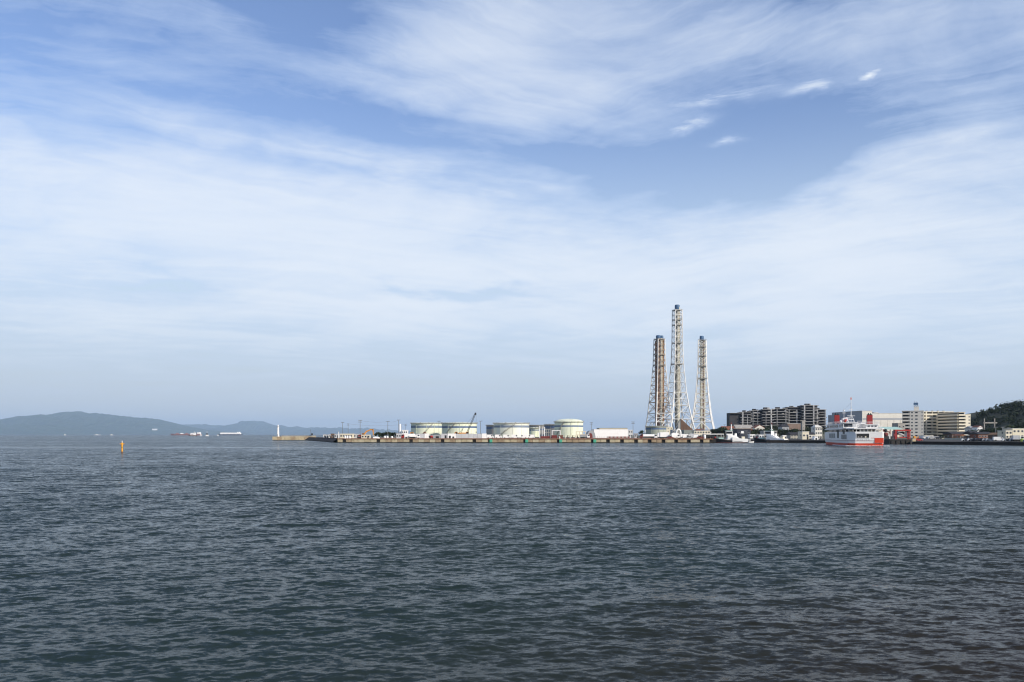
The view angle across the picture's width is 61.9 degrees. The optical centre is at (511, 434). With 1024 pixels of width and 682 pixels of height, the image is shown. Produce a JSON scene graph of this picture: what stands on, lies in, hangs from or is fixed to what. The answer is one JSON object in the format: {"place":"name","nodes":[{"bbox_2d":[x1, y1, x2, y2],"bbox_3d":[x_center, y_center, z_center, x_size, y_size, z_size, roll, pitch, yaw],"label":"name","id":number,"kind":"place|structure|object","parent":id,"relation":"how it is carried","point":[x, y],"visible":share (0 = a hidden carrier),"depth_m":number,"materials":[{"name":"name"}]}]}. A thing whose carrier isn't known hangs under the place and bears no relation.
{"place":"outdoors","nodes":[
{"label":"outdoors","id":0,"kind":"place"},
{"bbox_2d":[0,424,83,434],"bbox_3d":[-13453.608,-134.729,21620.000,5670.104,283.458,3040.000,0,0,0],"label":"hills","id":1,"kind":"structure","parent":0,"point":[22,429],"depth_m":21078.98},
{"bbox_2d":[0,411,258,434],"bbox_3d":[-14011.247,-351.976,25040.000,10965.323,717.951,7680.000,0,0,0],"label":"hills","id":2,"kind":"structure","parent":0,"point":[95,423],"depth_m":23939.92,"materials":[{"name":"blue"}]},
{"bbox_2d":[185,421,482,434],"bbox_3d":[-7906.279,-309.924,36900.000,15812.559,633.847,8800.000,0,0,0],"label":"hills","id":3,"kind":"structure","parent":0,"point":[258,427],"depth_m":35032.15,"materials":[{"name":"blue"}]},
{"bbox_2d":[0,435,1023,681],"bbox_3d":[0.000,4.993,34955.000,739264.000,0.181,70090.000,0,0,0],"label":"sea water","id":4,"kind":"structure","parent":0,"point":[204,559],"depth_m":33.59,"materials":[{"name":"blue liquid"}]},
{"bbox_2d":[171,432,201,434],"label":"tanker","id":5,"kind":"object","parent":4,"relation":"on","point":[198,433],"visible":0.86,"depth_m":5188.96,"materials":[{"name":"white paint"}]},
{"bbox_2d":[217,432,242,434],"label":"car carrier","id":6,"kind":"object","parent":4,"relation":"on","point":[237,433],"visible":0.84,"depth_m":5587.76,"materials":[{"name":"white paint"}]},
{"bbox_2d":[272,436,310,439],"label":"breakwater","id":7,"kind":"object","parent":4,"relation":"in","point":[290,438],"visible":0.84,"depth_m":741.00,"materials":[{"name":"concrete"}]},
{"bbox_2d":[712,422,747,442],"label":"tugboat","id":8,"kind":"object","parent":4,"relation":"on","point":[733,438],"visible":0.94,"depth_m":511.63,"materials":[{"name":"metal"}]},
{"bbox_2d":[730,440,788,442],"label":"sea wall","id":9,"kind":"structure","parent":4,"relation":"in","point":[777,441],"depth_m":516.01,"materials":[{"name":"grey concrete"}]},
{"bbox_2d":[754,423,787,442],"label":"tugboat","id":10,"kind":"object","parent":4,"relation":"on","point":[770,435],"visible":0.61,"depth_m":526.64,"materials":[{"name":"white metal"}]},
{"bbox_2d":[789,440,825,442],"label":"sea wall","id":11,"kind":"structure","parent":4,"relation":"in","point":[806,441],"depth_m":498.93,"materials":[{"name":"grey concrete"}]},
{"bbox_2d":[825,398,883,445],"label":"car ferry","id":12,"kind":"object","parent":4,"relation":"on","point":[853,433],"visible":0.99,"depth_m":371.01,"materials":[{"name":"white paint"}]},
{"bbox_2d":[884,439,910,443],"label":"linkspan pier","id":13,"kind":"structure","parent":4,"relation":"in","point":[896,441],"depth_m":442.00,"materials":[{"name":"concrete"}]},
{"bbox_2d":[893,430,910,438],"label":"ferry gantry","id":14,"kind":"object","parent":13,"relation":"on","point":[905,434],"visible":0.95,"depth_m":445.85,"materials":[{"name":"red metal"}]},
{"bbox_2d":[913,441,1023,445],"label":"sea wall","id":15,"kind":"structure","parent":4,"relation":"in","point":[971,443],"depth_m":407.72,"materials":[{"name":"grey concrete"}]},
{"bbox_2d":[0,0,1023,434],"label":"sky","id":16,"kind":"structure","parent":0,"point":[289,213],"materials":[{"name":"blue"}]},
{"bbox_2d":[586,430,594,437],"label":"arched shed","id":17,"kind":"structure","parent":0,"point":[591,433],"depth_m":600.00,"materials":[{"name":"grey metal"}]},
{"bbox_2d":[310,436,1018,442],"bbox_3d":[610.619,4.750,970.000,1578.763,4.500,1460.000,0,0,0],"label":"ground","id":18,"kind":"structure","parent":0,"point":[622,440],"depth_m":510.65,"materials":[{"name":"concrete"}]},
{"bbox_2d":[305,437,335,442],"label":"revetment","id":19,"kind":"object","parent":18,"relation":"on","point":[321,439],"visible":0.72,"depth_m":618.91,"materials":[{"name":"stone"}]},
{"bbox_2d":[340,434,353,437],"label":"long shed","id":20,"kind":"structure","parent":18,"relation":"on","point":[343,435],"depth_m":590.00,"materials":[{"name":"grey metal"}]},
{"bbox_2d":[410,422,441,435],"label":"storage tank","id":21,"kind":"object","parent":18,"relation":"on","point":[433,428],"visible":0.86,"depth_m":882.13,"materials":[{"name":"grey metal"}]},
{"bbox_2d":[441,422,477,433],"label":"storage tank","id":22,"kind":"object","parent":18,"relation":"on","point":[451,428],"visible":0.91,"depth_m":845.05,"materials":[{"name":"grey metal"}]},
{"bbox_2d":[486,424,493,435],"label":"storage tank","id":23,"kind":"object","parent":18,"relation":"on","point":[490,429],"visible":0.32,"depth_m":989.96,"materials":[{"name":"grey metal"}]},
{"bbox_2d":[493,422,529,436],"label":"storage tank","id":24,"kind":"object","parent":18,"relation":"on","point":[511,429],"visible":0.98,"depth_m":837.27,"materials":[{"name":"grey metal"}]},
{"bbox_2d":[337,438,708,442],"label":"quay wall","id":25,"kind":"structure","parent":18,"relation":"on","point":[478,440],"depth_m":519.94,"materials":[{"name":"concrete"}]},
{"bbox_2d":[530,427,538,436],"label":"storage tank","id":26,"kind":"object","parent":18,"relation":"on","point":[534,431],"visible":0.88,"depth_m":905.52,"materials":[{"name":"grey metal"}]},
{"bbox_2d":[529,425,543,435],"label":"rack","id":27,"kind":"object","parent":18,"relation":"on","point":[537,426],"visible":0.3,"depth_m":1010.31,"materials":[{"name":"white metal"}]},
{"bbox_2d":[543,424,553,435],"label":"storage tank","id":28,"kind":"object","parent":18,"relation":"on","point":[549,426],"visible":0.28,"depth_m":968.87,"materials":[{"name":"beige metal"}]},
{"bbox_2d":[554,419,583,436],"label":"storage tank","id":29,"kind":"object","parent":18,"relation":"on","point":[566,427],"visible":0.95,"depth_m":851.87,"materials":[{"name":"grey metal"}]},
{"bbox_2d":[592,429,627,437],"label":"long warehouse","id":30,"kind":"structure","parent":18,"relation":"on","point":[616,432],"depth_m":640.00,"materials":[{"name":"white paint"}]},
{"bbox_2d":[597,428,626,428],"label":"back warehouse","id":31,"kind":"structure","parent":18,"relation":"on","point":[611,428],"depth_m":700.00,"materials":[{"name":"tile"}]},
{"bbox_2d":[628,430,632,437],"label":"control hut","id":32,"kind":"object","parent":18,"relation":"on","point":[630,433],"visible":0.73,"depth_m":660.00,"materials":[{"name":"grey metal"}]},
{"bbox_2d":[645,426,666,434],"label":"storage tank","id":33,"kind":"object","parent":18,"relation":"on","point":[655,430],"visible":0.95,"depth_m":961.47,"materials":[{"name":"metal"}]},
{"bbox_2d":[644,335,673,433],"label":"chimney tower","id":34,"kind":"structure","parent":18,"relation":"on","point":[659,397],"depth_m":1247.65,"materials":[{"name":"grey metal"}]},
{"bbox_2d":[666,427,672,434],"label":"pump house","id":35,"kind":"structure","parent":18,"relation":"on","point":[668,429],"depth_m":1100.00,"materials":[{"name":"grey metal"}]},
{"bbox_2d":[664,305,694,429],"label":"chimney tower","id":36,"kind":"structure","parent":18,"relation":"on","point":[677,363],"depth_m":1247.15,"materials":[{"name":"grey metal"}]},
{"bbox_2d":[677,419,692,434],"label":"flue duct","id":37,"kind":"object","parent":18,"relation":"on","point":[682,424],"visible":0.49,"depth_m":1225.00,"materials":[{"name":"brown metal"}]},
{"bbox_2d":[681,430,692,434],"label":"turbine hall","id":38,"kind":"structure","parent":18,"relation":"on","point":[688,432],"depth_m":950.00,"materials":[{"name":"grey metal"}]},
{"bbox_2d":[692,430,709,435],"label":"cream office","id":39,"kind":"structure","parent":18,"relation":"on","point":[702,432],"depth_m":700.00,"materials":[{"name":"grey metal"}]},
{"bbox_2d":[690,336,714,428],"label":"chimney tower","id":40,"kind":"structure","parent":18,"relation":"on","point":[702,347],"depth_m":1247.84,"materials":[{"name":"white metal"}]},
{"bbox_2d":[714,427,726,434],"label":"tree","id":41,"kind":"object","parent":18,"relation":"on","point":[720,429],"visible":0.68,"depth_m":728.94,"materials":[{"name":"green plant"}]},
{"bbox_2d":[733,429,750,437],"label":"dark depot","id":42,"kind":"structure","parent":18,"relation":"on","point":[740,434],"depth_m":600.00,"materials":[{"name":"concrete"}]},
{"bbox_2d":[733,425,752,427],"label":"sloping hall","id":43,"kind":"structure","parent":18,"relation":"on","point":[742,426],"depth_m":794.34,"materials":[{"name":"white metal"}]},
{"bbox_2d":[751,425,764,429],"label":"hillside house","id":44,"kind":"structure","parent":18,"relation":"on","point":[758,427],"depth_m":780.00,"materials":[{"name":"white tile"}]},
{"bbox_2d":[760,431,776,437],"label":"grey house","id":45,"kind":"structure","parent":18,"relation":"on","point":[763,433],"depth_m":575.00,"materials":[{"name":"concrete"}]},
{"bbox_2d":[727,404,826,427],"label":"terraced apartments","id":46,"kind":"structure","parent":18,"relation":"on","point":[811,415],"depth_m":884.20,"materials":[{"name":"concrete"}]},
{"bbox_2d":[778,425,788,430],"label":"grey house","id":47,"kind":"structure","parent":18,"relation":"on","point":[785,427],"depth_m":760.00,"materials":[{"name":"metal"}]},
{"bbox_2d":[782,423,800,430],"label":"brown block","id":48,"kind":"structure","parent":18,"relation":"on","point":[795,426],"depth_m":790.00,"materials":[{"name":"grey concrete"}]},
{"bbox_2d":[799,420,805,430],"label":"stair tower","id":49,"kind":"structure","parent":18,"relation":"on","point":[802,425],"depth_m":770.00,"materials":[{"name":"grey concrete"}]},
{"bbox_2d":[809,432,814,437],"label":"tile roof house","id":50,"kind":"structure","parent":18,"relation":"on","point":[811,434],"depth_m":540.00,"materials":[{"name":"grey"}]},
{"bbox_2d":[811,425,821,437],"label":"cream villa","id":51,"kind":"object","parent":18,"relation":"on","point":[816,430],"visible":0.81,"depth_m":545.00,"materials":[{"name":"beige concrete"}]},
{"bbox_2d":[828,411,901,435],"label":"white hall","id":52,"kind":"structure","parent":18,"relation":"on","point":[886,419],"depth_m":780.00,"materials":[{"name":"grey metal"}]},
{"bbox_2d":[878,427,902,430],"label":"landing canopy","id":53,"kind":"object","parent":18,"relation":"on","point":[892,428],"visible":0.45,"depth_m":502.28,"materials":[{"name":"teal paint"}]},
{"bbox_2d":[892,423,904,437],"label":"annex","id":54,"kind":"object","parent":18,"relation":"on","point":[901,425],"visible":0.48,"depth_m":640.00,"materials":[{"name":"grey concrete"}]},
{"bbox_2d":[924,411,953,435],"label":"apartment slab","id":55,"kind":"structure","parent":18,"relation":"on","point":[930,420],"depth_m":737.90,"materials":[{"name":"beige concrete"}]},
{"bbox_2d":[936,412,970,435],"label":"apartment wing","id":56,"kind":"structure","parent":18,"relation":"on","point":[953,422],"depth_m":709.94,"materials":[{"name":"white concrete"}]},
{"bbox_2d":[943,432,963,437],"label":"dark roof house","id":57,"kind":"structure","parent":18,"relation":"on","point":[948,434],"depth_m":563.43,"materials":[{"name":"tile"}]},
{"bbox_2d":[953,434,965,437],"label":"brown house","id":58,"kind":"structure","parent":18,"relation":"on","point":[959,436],"depth_m":521.05,"materials":[{"name":"red tile"}]},
{"bbox_2d":[965,426,971,431],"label":"hill house","id":59,"kind":"structure","parent":18,"relation":"on","point":[968,428],"depth_m":653.83,"materials":[{"name":"grey metal"}]},
{"bbox_2d":[972,426,981,431],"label":"hill house","id":60,"kind":"structure","parent":18,"relation":"on","point":[976,428],"depth_m":641.25,"materials":[{"name":"white paint"}]},
{"bbox_2d":[969,432,989,437],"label":"red house","id":61,"kind":"structure","parent":18,"relation":"on","point":[978,434],"depth_m":511.32,"materials":[{"name":"brown concrete"}]},
{"bbox_2d":[988,433,996,437],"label":"gable house","id":62,"kind":"structure","parent":18,"relation":"on","point":[991,435],"depth_m":485.24,"materials":[{"name":"brown metal"}]},
{"bbox_2d":[997,430,1012,437],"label":"cream house","id":63,"kind":"structure","parent":18,"relation":"on","point":[1005,433],"depth_m":470.25,"materials":[{"name":"beige concrete"}]},
{"bbox_2d":[1002,428,1023,435],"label":"cream house","id":64,"kind":"structure","parent":18,"relation":"on","point":[1018,431],"depth_m":475.00,"materials":[{"name":"beige concrete"}]},
{"bbox_2d":[715,428,828,437],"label":"hillside terrain","id":65,"kind":"structure","parent":0,"point":[823,435],"depth_m":729.35,"materials":[{"name":"green plant"}]},
{"bbox_2d":[711,425,827,435],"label":"undergrowth","id":66,"kind":"object","parent":65,"relation":"on","point":[768,427],"visible":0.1,"depth_m":811.92,"materials":[{"name":"green plant"}]},
{"bbox_2d":[706,438,1019,443],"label":"quay","id":67,"kind":"structure","parent":0,"point":[936,440],"depth_m":438.24,"materials":[{"name":"concrete"}]},
{"bbox_2d":[786,432,797,438],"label":"grey beige house","id":68,"kind":"structure","parent":67,"relation":"on","point":[792,435],"depth_m":535.24,"materials":[{"name":"tile"}]},
{"bbox_2d":[798,431,808,438],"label":"cream garage","id":69,"kind":"structure","parent":67,"relation":"on","point":[803,434],"depth_m":520.00,"materials":[{"name":"grey metal"}]},
{"bbox_2d":[883,429,892,438],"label":"winch house","id":70,"kind":"structure","parent":67,"relation":"on","point":[885,431],"depth_m":455.25,"materials":[{"name":"metal"}]},
{"bbox_2d":[945,438,961,439],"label":"car park wall","id":71,"kind":"structure","parent":67,"relation":"on","point":[953,438],"depth_m":448.83,"materials":[{"name":"grey concrete"}]},
{"bbox_2d":[992,437,1002,440],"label":"van","id":72,"kind":"object","parent":67,"relation":"on","point":[996,438],"visible":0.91,"depth_m":403.66,"materials":[{"name":"white paint"}]},
{"bbox_2d":[1012,435,1023,441],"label":"truck","id":73,"kind":"object","parent":67,"relation":"on","point":[1016,437],"visible":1,"depth_m":392.95,"materials":[{"name":"metal"}]},
{"bbox_2d":[902,403,923,437],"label":"apartment tower","id":74,"kind":"structure","parent":0,"point":[913,421],"depth_m":716.55,"materials":[{"name":"white concrete"}]},
{"bbox_2d":[969,405,1023,429],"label":"hill","id":75,"kind":"structure","parent":0,"point":[997,415],"depth_m":842.83,"materials":[{"name":"green plant"}]},
{"bbox_2d":[971,399,1023,426],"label":"hillside woodland","id":76,"kind":"object","parent":75,"relation":"on","point":[1004,406],"visible":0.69,"depth_m":845.72,"materials":[{"name":"green plant"}]},
{"label":"quay pavement","id":77,"kind":"structure","parent":0,"visible":0},
{"bbox_2d":[361,435,370,437],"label":"site container","id":78,"kind":"object","parent":77,"relation":"on","point":[365,436],"visible":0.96,"depth_m":546.00,"materials":[{"name":"grey metal"}]},
{"bbox_2d":[358,429,374,437],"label":"excavator","id":79,"kind":"object","parent":77,"relation":"on","point":[373,435],"visible":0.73,"depth_m":555.70,"materials":[{"name":"metal"}]},
{"bbox_2d":[396,433,403,437],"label":"container office","id":80,"kind":"structure","parent":77,"relation":"on","point":[398,435],"depth_m":556.00,"materials":[{"name":"grey metal"}]},
{"bbox_2d":[401,434,414,437],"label":"truck","id":81,"kind":"object","parent":77,"relation":"on","point":[405,436],"visible":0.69,"depth_m":543.82,"materials":[{"name":"metal"}]},
{"bbox_2d":[409,435,419,437],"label":"truck","id":82,"kind":"object","parent":77,"relation":"on","point":[414,436],"visible":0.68,"depth_m":542.34,"materials":[{"name":"metal"}]},
{"bbox_2d":[415,434,486,437],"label":"site hoarding","id":83,"kind":"object","parent":77,"relation":"on","point":[459,435],"visible":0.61,"depth_m":552.00,"materials":[{"name":"white metal"}]},
{"bbox_2d":[458,413,476,433],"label":"crawler crane","id":84,"kind":"object","parent":77,"relation":"on","point":[467,432],"visible":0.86,"depth_m":609.51,"materials":[{"name":"metal"}]},
{"bbox_2d":[576,431,585,437],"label":"pipe rack","id":85,"kind":"object","parent":77,"relation":"on","point":[579,434],"visible":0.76,"depth_m":639.80,"materials":[{"name":"metal"}]},
{"bbox_2d":[580,434,589,437],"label":"truck","id":86,"kind":"object","parent":77,"relation":"on","point":[585,436],"visible":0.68,"depth_m":544.80,"materials":[{"name":"metal"}]},
{"bbox_2d":[596,435,629,437],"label":"barrier fence","id":87,"kind":"object","parent":77,"relation":"on","point":[601,436],"visible":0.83,"depth_m":552.00,"materials":[{"name":"white metal"}]},
{"bbox_2d":[640,434,654,437],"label":"truck","id":88,"kind":"object","parent":77,"relation":"on","point":[647,436],"visible":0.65,"depth_m":547.17,"materials":[{"name":"metal"}]},
{"bbox_2d":[660,432,670,438],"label":"truck","id":89,"kind":"object","parent":77,"relation":"on","point":[663,435],"visible":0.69,"depth_m":521.34,"materials":[{"name":"metal"}]}
]}

